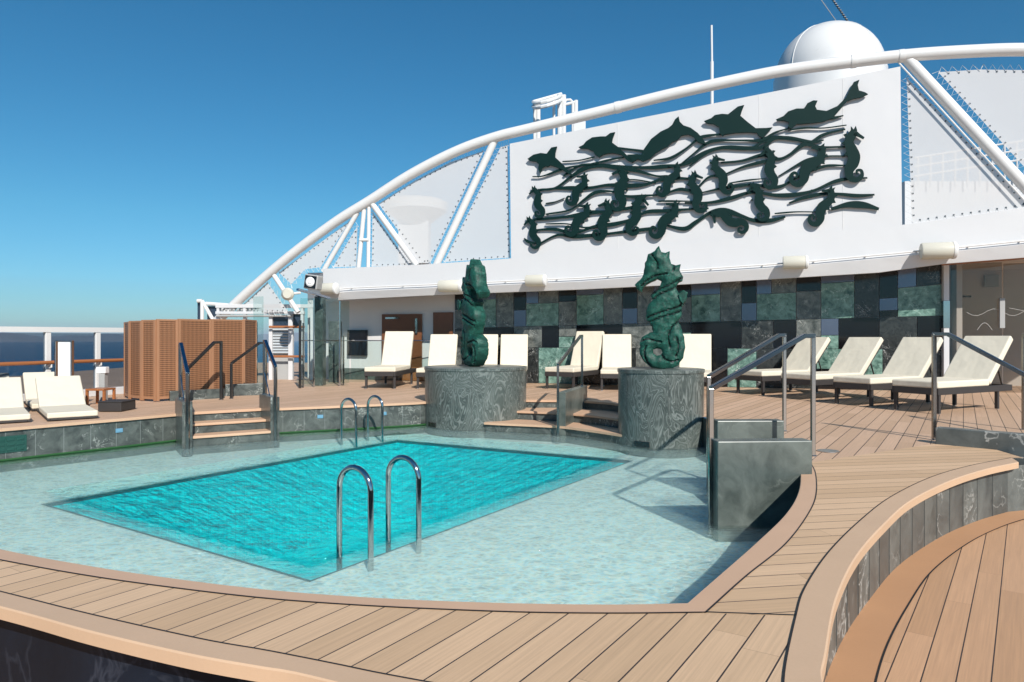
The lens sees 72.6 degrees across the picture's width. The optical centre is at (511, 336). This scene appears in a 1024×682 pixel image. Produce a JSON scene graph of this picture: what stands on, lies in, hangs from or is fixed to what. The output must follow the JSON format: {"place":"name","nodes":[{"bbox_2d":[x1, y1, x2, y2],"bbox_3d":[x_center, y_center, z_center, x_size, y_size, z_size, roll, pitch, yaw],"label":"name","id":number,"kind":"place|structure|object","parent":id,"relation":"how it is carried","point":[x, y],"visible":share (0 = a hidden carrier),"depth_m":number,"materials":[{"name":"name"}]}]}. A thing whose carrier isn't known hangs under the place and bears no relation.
{"place":"outdoors","nodes":[
{"label":"outdoors","id":0,"kind":"place"},
{"bbox_2d":[0,332,307,341],"bbox_3d":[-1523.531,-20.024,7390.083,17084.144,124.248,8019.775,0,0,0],"label":"hills","id":1,"kind":"structure","parent":0,"point":[10,337],"depth_m":6443.36,"materials":[{"name":"blue"}]},
{"bbox_2d":[0,341,705,417],"bbox_3d":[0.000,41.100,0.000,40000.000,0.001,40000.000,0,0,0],"label":"sea","id":2,"kind":"structure","parent":0,"point":[19,351],"depth_m":1640.48,"materials":[{"name":"liquid"}]},
{"bbox_2d":[0,433,757,603],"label":"pool shelf","id":3,"kind":"object","parent":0,"point":[634,530],"visible":0.41,"depth_m":5.56,"materials":[{"name":"tile"}]},
{"bbox_2d":[177,342,190,455],"bbox_3d":[-4.595,0.843,9.768,0.084,1.534,0.764,0,0,-33],"label":"handrail","id":4,"kind":"object","parent":3,"relation":"on","point":[182,360],"visible":0.99,"depth_m":9.49,"materials":[{"name":"metal"}]},
{"bbox_2d":[175,398,192,456],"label":"stair wall","id":5,"kind":"structure","parent":3,"relation":"on","point":[180,423],"depth_m":9.54,"materials":[{"name":"grey stone"}]},
{"bbox_2d":[193,407,270,454],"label":"pool steps","id":6,"kind":"structure","parent":3,"relation":"on","point":[224,435],"depth_m":10.05,"materials":[{"name":"brown wood"}]},
{"bbox_2d":[259,394,278,447],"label":"stair wall","id":7,"kind":"structure","parent":3,"relation":"on","point":[266,403],"depth_m":10.26,"materials":[{"name":"grey stone"}]},
{"bbox_2d":[262,339,277,446],"bbox_3d":[-3.643,0.823,10.489,0.084,1.574,0.744,0,0,-33],"label":"handrail","id":8,"kind":"object","parent":3,"relation":"on","point":[266,346],"visible":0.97,"depth_m":10.29,"materials":[{"name":"metal"}]},
{"bbox_2d":[41,440,631,581],"bbox_3d":[-1.508,2.238,7.960,3.894,1.224,5.409,0,0,33],"label":"deep basin","id":9,"kind":"object","parent":3,"relation":"in","point":[297,565],"visible":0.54,"depth_m":9.48,"materials":[{"name":"teal liquid"}]},
{"bbox_2d":[51,433,629,560],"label":"deep water","id":10,"kind":"structure","parent":9,"relation":"in","point":[302,475],"depth_m":7.00,"materials":[{"name":"teal liquid"}]},
{"bbox_2d":[340,395,383,446],"bbox_3d":[-2.280,1.502,10.649,0.376,1.197,0.613,0,0,32],"label":"pool ladder","id":11,"kind":"object","parent":3,"relation":"attached to","point":[356,417],"visible":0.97,"depth_m":10.49,"materials":[{"name":"silver metal"}]},
{"bbox_2d":[336,455,420,570],"bbox_3d":[-0.985,1.502,5.156,0.376,1.197,0.545,0,0,34],"label":"pool ladder","id":12,"kind":"object","parent":3,"relation":"attached to","point":[363,472],"visible":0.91,"depth_m":5.02,"materials":[{"name":"silver metal"}]},
{"bbox_2d":[424,364,526,437],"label":"statue plinth","id":13,"kind":"structure","parent":3,"relation":"on","point":[463,401],"depth_m":11.34,"materials":[{"name":"stone"}]},
{"bbox_2d":[457,259,489,365],"bbox_3d":[-0.649,-0.418,12.118,0.330,1.861,0.786,0,0,-30],"label":"seahorse statue","id":14,"kind":"object","parent":13,"relation":"on","point":[474,349],"visible":1,"depth_m":11.96,"materials":[{"name":"green stone"}]},
{"bbox_2d":[484,399,621,451],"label":"pool steps","id":15,"kind":"structure","parent":3,"relation":"on","point":[595,428],"depth_m":10.97,"materials":[{"name":"brown wood"}]},
{"bbox_2d":[559,385,586,442],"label":"stair wall","id":16,"kind":"structure","parent":3,"relation":"on","point":[571,401],"depth_m":10.95,"materials":[{"name":"grey stone"}]},
{"bbox_2d":[556,335,583,442],"bbox_3d":[0.960,0.785,11.395,0.072,1.650,1.669,0,0,19],"label":"handrail","id":17,"kind":"object","parent":16,"relation":"on","point":[568,351],"visible":1,"depth_m":10.96,"materials":[{"name":"metal"}]},
{"bbox_2d":[617,367,704,458],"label":"statue plinth","id":18,"kind":"structure","parent":3,"relation":"on","point":[660,413],"depth_m":9.43,"materials":[{"name":"stone"}]},
{"bbox_2d":[635,246,687,368],"bbox_3d":[2.118,-0.418,9.901,0.735,1.741,0.280,0,0,14],"label":"seahorse statue","id":19,"kind":"object","parent":18,"relation":"on","point":[664,313],"visible":1,"depth_m":9.78,"materials":[{"name":"green stone"}]},
{"bbox_2d":[705,334,787,497],"bbox_3d":[2.576,0.785,7.571,1.694,1.650,0.072,0,0,-43],"label":"handrail","id":20,"kind":"object","parent":3,"relation":"on","point":[712,374],"visible":0.69,"depth_m":7.55,"materials":[{"name":"metal"}]},
{"bbox_2d":[714,419,783,438],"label":"stair wall","id":21,"kind":"structure","parent":3,"relation":"on","point":[744,428],"depth_m":6.91,"materials":[{"name":"grey stone"}]},
{"bbox_2d":[706,334,816,536],"bbox_3d":[2.197,0.790,6.048,1.471,1.640,0.072,0,0,-34],"label":"handrail","id":22,"kind":"object","parent":3,"relation":"on","point":[750,366],"visible":0.89,"depth_m":5.93,"materials":[{"name":"metal"}]},
{"bbox_2d":[713,438,811,541],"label":"stair wall","id":23,"kind":"structure","parent":3,"relation":"on","point":[756,484],"depth_m":5.56,"materials":[{"name":"grey stone"}]},
{"bbox_2d":[0,402,787,613],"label":"pool wall","id":24,"kind":"structure","parent":0,"point":[59,439],"depth_m":9.80,"materials":[{"name":"grey stone"}]},
{"bbox_2d":[0,434,26,453],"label":"tile","id":25,"kind":"object","parent":24,"relation":"attached to","point":[14,443],"visible":1,"depth_m":8.48,"materials":[{"name":"green tile"}]},
{"bbox_2d":[115,428,122,432],"bbox_3d":[-5.298,1.260,9.408,0.017,0.055,0.090,0,0,39],"label":"depth marker","id":26,"kind":"object","parent":24,"relation":"attached to","point":[117,430],"depth_m":9.40,"materials":[{"name":"blue tile"}]},
{"bbox_2d":[5,406,402,458],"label":"pool wall joints","id":27,"kind":"object","parent":24,"relation":"attached to","point":[140,433],"visible":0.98,"depth_m":9.39,"materials":[{"name":"grey"}]},
{"bbox_2d":[0,424,425,464],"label":"waterline strip","id":28,"kind":"object","parent":24,"relation":"attached to","point":[100,450],"visible":0.84,"depth_m":9.61,"materials":[{"name":"teal tile"}]},
{"bbox_2d":[0,467,815,612],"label":"pool coping","id":29,"kind":"object","parent":24,"relation":"on","point":[777,536],"visible":0.81,"depth_m":3.07,"materials":[{"name":"brown wood"}]},
{"bbox_2d":[0,560,793,681],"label":"front deck","id":30,"kind":"structure","parent":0,"point":[432,645],"depth_m":2.58,"materials":[{"name":"brown wood"}]},
{"bbox_2d":[0,458,1006,681],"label":"deck caulking","id":31,"kind":"object","parent":30,"relation":"on","point":[788,645],"visible":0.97,"depth_m":2.82,"materials":[{"name":"black rubber"}]},
{"bbox_2d":[0,458,1018,681],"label":"deck nosing","id":32,"kind":"object","parent":30,"relation":"attached to","point":[822,594],"visible":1,"depth_m":2.62,"materials":[{"name":"brown wood"}]},
{"bbox_2d":[0,363,1023,461],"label":"back deck","id":33,"kind":"structure","parent":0,"point":[851,423],"depth_m":11.20,"materials":[{"name":"brown wood"}]},
{"bbox_2d":[0,373,8,377],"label":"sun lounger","id":34,"kind":"object","parent":33,"relation":"on","point":[2,375],"visible":0.12,"depth_m":11.52,"materials":[{"name":"fabric"}]},
{"bbox_2d":[0,377,30,422],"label":"sun lounger","id":35,"kind":"object","parent":33,"relation":"on","point":[12,409],"visible":1,"depth_m":9.86,"materials":[{"name":"fabric"}]},
{"bbox_2d":[23,372,53,410],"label":"sun lounger","id":36,"kind":"object","parent":33,"relation":"on","point":[31,399],"visible":0.46,"depth_m":11.40,"materials":[{"name":"fabric"}]},
{"bbox_2d":[0,326,123,400],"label":"ship rail","id":37,"kind":"object","parent":33,"relation":"on","point":[47,362],"visible":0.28,"depth_m":12.45,"materials":[{"name":"white metal"}]},
{"bbox_2d":[54,340,73,375],"bbox_3d":[-6.999,0.575,10.900,0.320,1.050,0.200,0,0,0],"label":"notice board","id":38,"kind":"object","parent":33,"relation":"on","point":[63,357],"visible":0.52,"depth_m":10.88,"materials":[{"name":"plastic"}]},
{"bbox_2d":[35,375,97,420],"bbox_3d":[-6.370,0.841,9.937,0.576,0.494,1.823,0,0,-38],"label":"sun lounger","id":39,"kind":"object","parent":33,"relation":"on","point":[61,397],"visible":1,"depth_m":10.19,"materials":[{"name":"fabric"}]},
{"bbox_2d":[85,387,115,404],"bbox_3d":[-6.714,0.968,11.386,0.309,0.265,0.340,0,0,0],"label":"side table","id":40,"kind":"object","parent":33,"relation":"on","point":[102,389],"visible":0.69,"depth_m":11.25,"materials":[{"name":"orange wood"}]},
{"bbox_2d":[96,367,108,400],"bbox_3d":[-6.947,0.802,11.837,0.160,0.595,0.120,0,0,0],"label":"service post","id":41,"kind":"object","parent":33,"relation":"on","point":[103,377],"visible":0.72,"depth_m":11.79,"materials":[{"name":"grey plastic"}]},
{"bbox_2d":[97,399,136,410],"bbox_3d":[-5.901,1.018,10.424,0.360,0.144,0.420,0,0,0],"label":"storage box","id":42,"kind":"object","parent":33,"relation":"on","point":[117,405],"visible":1,"depth_m":10.23,"materials":[{"name":"wicker"}]},
{"bbox_2d":[124,319,256,400],"bbox_3d":[-5.738,0.374,12.933,2.421,1.432,1.362,0,0,-38],"label":"wicker screen","id":43,"kind":"object","parent":33,"relation":"on","point":[150,359],"visible":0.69,"depth_m":12.34,"materials":[{"name":"brown wood"}]},
{"bbox_2d":[168,388,224,400],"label":"stair wall","id":44,"kind":"structure","parent":33,"relation":"on","point":[197,394],"depth_m":12.30,"materials":[{"name":"grey stone"}]},
{"bbox_2d":[188,341,223,399],"bbox_3d":[-5.239,0.583,11.900,0.083,1.034,0.754,0,0,27],"label":"handrail","id":45,"kind":"object","parent":33,"relation":"on","point":[200,356],"visible":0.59,"depth_m":12.18,"materials":[{"name":"metal"}]},
{"bbox_2d":[0,400,425,431],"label":"deck edge","id":46,"kind":"object","parent":33,"relation":"attached to","point":[70,423],"visible":0.83,"depth_m":9.63,"materials":[{"name":"brown wood"}]},
{"bbox_2d":[197,299,228,319],"bbox_3d":[-8.110,0.032,19.032,0.994,2.136,0.165,0,0,0],"label":"windscreen frame","id":47,"kind":"object","parent":33,"relation":"on","point":[210,308],"visible":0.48,"depth_m":18.97,"materials":[{"name":"white paint"}]},
{"bbox_2d":[225,383,262,395],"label":"stair wall","id":48,"kind":"structure","parent":33,"relation":"on","point":[246,389],"depth_m":13.10,"materials":[{"name":"grey stone"}]},
{"bbox_2d":[229,342,266,398],"bbox_3d":[-4.791,0.594,12.700,0.076,1.012,0.797,0,0,34],"label":"handrail","id":49,"kind":"object","parent":33,"relation":"on","point":[236,360],"visible":0.56,"depth_m":12.47,"materials":[{"name":"metal"}]},
{"bbox_2d":[215,304,312,379],"bbox_3d":[-6.300,0.184,17.955,2.666,2.054,0.270,0,0,0],"label":"ship window wall","id":50,"kind":"structure","parent":33,"relation":"on","point":[281,336],"depth_m":17.95,"materials":[{"name":"white paint"},{"name":"tinted glass"},{"name":"orange teak"}]},
{"bbox_2d":[273,314,300,325],"bbox_3d":[-5.832,-0.411,18.050,0.764,0.365,0.030,0,0,0],"label":"window","id":51,"kind":"structure","parent":50,"relation":"in","point":[277,321],"depth_m":18.03,"materials":[{"name":"blue glass"}]},
{"bbox_2d":[314,296,325,385],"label":"marble column","id":52,"kind":"structure","parent":33,"relation":"on","point":[320,346],"depth_m":15.75,"materials":[{"name":"green stone"}]},
{"bbox_2d":[328,321,341,381],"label":"marble column","id":53,"kind":"structure","parent":33,"relation":"on","point":[333,354],"depth_m":16.90,"materials":[{"name":"green stone"}]},
{"bbox_2d":[255,296,429,387],"bbox_3d":[-3.760,0.120,16.169,4.720,1.960,1.583,0,0,-36],"label":"glass windbreak","id":54,"kind":"object","parent":33,"relation":"on","point":[301,354],"visible":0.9,"depth_m":15.29,"materials":[{"name":"white"}]},
{"bbox_2d":[296,274,330,298],"bbox_3d":[-4.292,-1.108,15.268,0.396,0.523,0.807,0,0,29],"label":"floodlight","id":55,"kind":"object","parent":54,"relation":"on","point":[313,282],"visible":1,"depth_m":15.08,"materials":[{"name":"white metal"}]},
{"bbox_2d":[364,331,415,388],"bbox_3d":[-2.705,0.483,15.697,0.678,1.234,1.892,0,0,6],"label":"sun lounger","id":56,"kind":"object","parent":33,"relation":"on","point":[397,353],"visible":0.99,"depth_m":16.08,"materials":[{"name":"fabric"}]},
{"bbox_2d":[416,334,457,388],"bbox_3d":[-1.640,0.518,15.644,0.640,1.164,1.785,0,0,5],"label":"sun lounger","id":57,"kind":"object","parent":33,"relation":"on","point":[442,349],"visible":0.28,"depth_m":16.07,"materials":[{"name":"fabric"}]},
{"bbox_2d":[483,334,497,364],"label":"sun lounger","id":58,"kind":"object","parent":33,"relation":"on","point":[492,358],"visible":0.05,"depth_m":16.24,"materials":[{"name":"fabric"}]},
{"bbox_2d":[500,334,527,383],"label":"sun lounger","id":59,"kind":"object","parent":33,"relation":"on","point":[513,349],"visible":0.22,"depth_m":16.29,"materials":[{"name":"fabric"}]},
{"bbox_2d":[545,331,604,388],"bbox_3d":[1.458,0.483,15.422,0.678,1.234,1.892,0,0,30],"label":"sun lounger","id":60,"kind":"object","parent":33,"relation":"on","point":[592,345],"visible":0.81,"depth_m":15.68,"materials":[{"name":"fabric"}]},
{"bbox_2d":[600,334,630,390],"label":"sun lounger","id":61,"kind":"object","parent":33,"relation":"on","point":[616,351],"visible":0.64,"depth_m":15.49,"materials":[{"name":"fabric"}]},
{"bbox_2d":[308,67,1023,389],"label":"deckhouse","id":62,"kind":"object","parent":33,"relation":"on","point":[868,273],"visible":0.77,"depth_m":14.86,"materials":[{"name":"white paint"}]},
{"bbox_2d":[320,282,339,294],"bbox_3d":[-4.394,-1.171,16.935,0.427,0.292,0.416,0,0,17],"label":"drum light","id":63,"kind":"object","parent":62,"relation":"attached to","point":[330,288],"visible":0.92,"depth_m":16.77,"materials":[{"name":"beige paint"}]},
{"bbox_2d":[382,314,421,380],"bbox_3d":[-2.784,0.260,17.639,1.105,1.681,0.050,0,0,17],"label":"door","id":64,"kind":"structure","parent":62,"relation":"in","point":[406,322],"depth_m":17.56,"materials":[{"name":"brown wood"}]},
{"bbox_2d":[433,312,452,333],"bbox_3d":[-1.710,0.243,17.308,0.520,1.713,0.050,0,0,17],"label":"door","id":65,"kind":"structure","parent":62,"relation":"in","point":[442,321],"depth_m":17.28,"materials":[{"name":"brown wood"}]},
{"bbox_2d":[437,279,462,291],"bbox_3d":[-1.368,-1.168,16.004,0.588,0.286,0.410,0,0,18],"label":"drum light","id":66,"kind":"object","parent":62,"relation":"attached to","point":[449,285],"visible":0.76,"depth_m":15.84,"materials":[{"name":"beige paint"}]},
{"bbox_2d":[525,274,547,285],"bbox_3d":[0.556,-1.244,15.413,0.466,0.265,0.403,0,0,17],"label":"drum light","id":67,"kind":"object","parent":62,"relation":"attached to","point":[536,280],"visible":1,"depth_m":15.25,"materials":[{"name":"beige paint"}]},
{"bbox_2d":[531,92,585,138],"bbox_3d":[1.134,-5.392,17.152,1.310,1.494,0.702,0,0,-25],"label":"caged ladder","id":68,"kind":"object","parent":62,"relation":"attached to","point":[559,102],"visible":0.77,"depth_m":17.15,"materials":[{"name":"white metal"}]},
{"bbox_2d":[213,43,1023,318],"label":"roof truss","id":69,"kind":"object","parent":62,"relation":"attached to","point":[909,59],"visible":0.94,"depth_m":14.84,"materials":[{"name":"white metal"}]},
{"bbox_2d":[231,281,288,317],"bbox_3d":[-6.461,-1.006,17.942,1.822,1.019,0.011,0,0,17],"label":"canvas panel","id":70,"kind":"object","parent":69,"relation":"attached to","point":[266,297],"visible":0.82,"depth_m":17.89,"materials":[{"name":"white fabric"}]},
{"bbox_2d":[281,288,300,300],"bbox_3d":[-5.293,-1.019,16.676,0.396,0.300,0.387,0,0,0],"label":"round lamp","id":71,"kind":"object","parent":69,"relation":"attached to","point":[287,294],"visible":0.99,"depth_m":16.50,"materials":[{"name":"beige paint"}]},
{"bbox_2d":[276,219,349,286],"bbox_3d":[-5.000,-2.098,17.491,2.190,1.730,0.011,0,0,17],"label":"canvas panel","id":72,"kind":"object","parent":69,"relation":"attached to","point":[316,256],"visible":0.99,"depth_m":17.49,"materials":[{"name":"white fabric"}]},
{"bbox_2d":[331,223,358,267],"bbox_3d":[-4.103,-2.230,17.214,0.851,1.204,0.011,0,0,17],"label":"canvas panel","id":73,"kind":"object","parent":69,"relation":"attached to","point":[347,256],"visible":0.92,"depth_m":17.19,"materials":[{"name":"white fabric"}]},
{"bbox_2d":[370,210,410,266],"bbox_3d":[-2.953,-2.384,16.859,1.195,1.550,0.011,0,0,17],"label":"canvas panel","id":74,"kind":"object","parent":69,"relation":"attached to","point":[386,251],"visible":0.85,"depth_m":16.91,"materials":[{"name":"white fabric"}]},
{"bbox_2d":[398,231,430,264],"bbox_3d":[-3.587,-2.518,26.000,2.400,5.237,2.400,0,0,0],"label":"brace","id":75,"kind":"object","parent":69,"relation":"attached to","point":[410,250],"visible":0.01,"depth_m":25.60,"materials":[{"name":"white paint"}]},
{"bbox_2d":[377,146,484,264],"bbox_3d":[-1.969,-3.043,16.555,2.887,2.762,0.011,0,0,17],"label":"canvas panel","id":76,"kind":"object","parent":69,"relation":"attached to","point":[419,212],"visible":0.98,"depth_m":16.56,"materials":[{"name":"white fabric"}]},
{"bbox_2d":[443,140,510,262],"bbox_3d":[-0.807,-3.088,16.196,1.807,2.843,0.011,0,0,17],"label":"canvas panel","id":77,"kind":"object","parent":69,"relation":"attached to","point":[484,232],"visible":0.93,"depth_m":16.11,"materials":[{"name":"white fabric"}]},
{"bbox_2d":[901,76,1023,223],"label":"canvas panel","id":78,"kind":"object","parent":69,"relation":"attached to","point":[954,172],"visible":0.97,"depth_m":13.39,"materials":[{"name":"white fabric"}]},
{"bbox_2d":[932,64,1023,171],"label":"canvas panel","id":79,"kind":"object","parent":69,"relation":"attached to","point":[993,100],"visible":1,"depth_m":13.12,"materials":[{"name":"white fabric"}]},
{"bbox_2d":[524,80,878,248],"bbox_3d":[3.699,-3.491,14.620,7.203,3.072,0.107,0,0,17],"label":"wall sculpture","id":80,"kind":"object","parent":62,"relation":"attached to","point":[733,122],"depth_m":14.51,"materials":[{"name":"green metal"}]},
{"bbox_2d":[710,25,713,103],"bbox_3d":[5.447,-7.276,19.000,0.086,2.429,0.090,0,0,0],"label":"whip antenna","id":81,"kind":"object","parent":62,"relation":"on","point":[711,74],"visible":0.64,"depth_m":18.98,"materials":[{"name":"white paint"}]},
{"bbox_2d":[782,255,808,268],"bbox_3d":[5.626,-1.474,13.845,0.471,0.275,0.407,0,0,17],"label":"drum light","id":82,"kind":"object","parent":62,"relation":"attached to","point":[795,262],"visible":1,"depth_m":13.69,"materials":[{"name":"beige paint"}]},
{"bbox_2d":[919,241,958,259],"bbox_3d":[8.002,-1.616,13.099,0.598,0.330,0.432,0,0,18],"label":"drum light","id":83,"kind":"object","parent":62,"relation":"attached to","point":[941,250],"visible":1,"depth_m":12.94,"materials":[{"name":"beige paint"}]},
{"bbox_2d":[679,334,711,381],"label":"sun lounger","id":84,"kind":"object","parent":33,"relation":"on","point":[697,352],"visible":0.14,"depth_m":14.37,"materials":[{"name":"fabric"}]},
{"bbox_2d":[735,337,830,395],"bbox_3d":[5.362,0.551,13.760,1.943,1.098,0.678,0,0,-28],"label":"sun lounger","id":85,"kind":"object","parent":33,"relation":"on","point":[798,359],"visible":0.61,"depth_m":13.78,"materials":[{"name":"fabric"}]},
{"bbox_2d":[817,449,839,452],"bbox_3d":[3.041,1.094,6.710,0.200,0.006,0.200,0,0,0],"label":"deck drain","id":86,"kind":"object","parent":33,"relation":"on","point":[828,450],"visible":1,"depth_m":6.71,"materials":[{"name":"metal"}]},
{"bbox_2d":[781,337,882,397],"bbox_3d":[5.832,0.551,12.660,1.943,1.098,0.678,0,0,-28],"label":"sun lounger","id":87,"kind":"object","parent":33,"relation":"on","point":[856,355],"visible":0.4,"depth_m":12.74,"materials":[{"name":"cream fabric cushion"},{"name":"dark brown frame"}]},
{"bbox_2d":[833,337,942,406],"bbox_3d":[6.282,0.551,11.610,1.943,1.098,0.678,0,0,-28],"label":"sun lounger","id":88,"kind":"object","parent":33,"relation":"on","point":[911,357],"visible":0.67,"depth_m":11.63,"materials":[{"name":"cream fabric cushion"},{"name":"dark brown frame"}]},
{"bbox_2d":[892,336,1012,414],"bbox_3d":[6.728,0.541,10.619,1.980,1.119,0.691,0,0,-28],"label":"sun lounger","id":89,"kind":"object","parent":33,"relation":"on","point":[968,370],"visible":0.91,"depth_m":10.61,"materials":[{"name":"cream fabric cushion"},{"name":"dark brown frame"}]},
{"bbox_2d":[930,332,1023,439],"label":"handrail","id":90,"kind":"object","parent":33,"relation":"on","point":[934,335],"visible":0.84,"depth_m":7.43,"materials":[{"name":"metal"}]},
{"bbox_2d":[935,426,1023,464],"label":"stair wall","id":91,"kind":"structure","parent":33,"relation":"on","point":[1012,443],"depth_m":6.88,"materials":[{"name":"grey stone"}]},
{"bbox_2d":[1020,334,1023,429],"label":"handrail","id":92,"kind":"object","parent":33,"relation":"on","point":[1022,382],"visible":1,"depth_m":8.28,"materials":[{"name":"metal"}]},
{"bbox_2d":[0,0,1023,336],"label":"sky","id":93,"kind":"structure","parent":0,"point":[157,157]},
{"bbox_2d":[773,20,887,91],"bbox_3d":[9.543,-7.866,21.000,3.145,3.048,3.145,0,0,0],"label":"radome","id":94,"kind":"object","parent":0,"point":[833,39],"visible":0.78,"depth_m":19.79,"materials":[{"name":"white paint"}]},
{"bbox_2d":[832,0,847,20],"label":"stay wire","id":95,"kind":"object","parent":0,"point":[841,12],"visible":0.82,"depth_m":23.98,"materials":[{"name":"metal"}]},
{"bbox_2d":[707,444,1021,615],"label":"walkway deck","id":96,"kind":"structure","parent":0,"point":[852,491],"depth_m":4.55,"materials":[{"name":"brown wood"}]},
{"bbox_2d":[877,520,1023,681],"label":"deck","id":97,"kind":"structure","parent":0,"point":[962,619],"depth_m":3.80,"materials":[{"name":"brown wood"}]},
{"bbox_2d":[0,620,254,681],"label":"front deck wall","id":98,"kind":"structure","parent":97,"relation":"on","point":[28,654],"depth_m":2.81,"materials":[{"name":"black stone"}]},
{"bbox_2d":[823,465,1023,681],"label":"curved deck wall","id":99,"kind":"structure","parent":97,"relation":"on","point":[970,501],"depth_m":5.17,"materials":[{"name":"grey stone"}]},
{"bbox_2d":[836,474,992,651],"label":"wall joints","id":100,"kind":"object","parent":99,"relation":"attached to","point":[900,556],"depth_m":4.53,"materials":[{"name":"black"}]},
{"bbox_2d":[825,510,1023,681],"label":"deck border","id":101,"kind":"object","parent":97,"relation":"on","point":[858,654],"visible":1,"depth_m":4.03,"materials":[{"name":"orange wood"}]},
{"bbox_2d":[874,519,1023,681],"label":"deck caulking","id":102,"kind":"object","parent":97,"relation":"on","point":[883,654],"visible":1,"depth_m":3.97,"materials":[{"name":"black rubber"}]},
{"bbox_2d":[902,143,1023,224],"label":"deck rail","id":103,"kind":"object","parent":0,"point":[905,207],"visible":0.09,"depth_m":22.15,"materials":[{"name":"white metal"}]}
]}

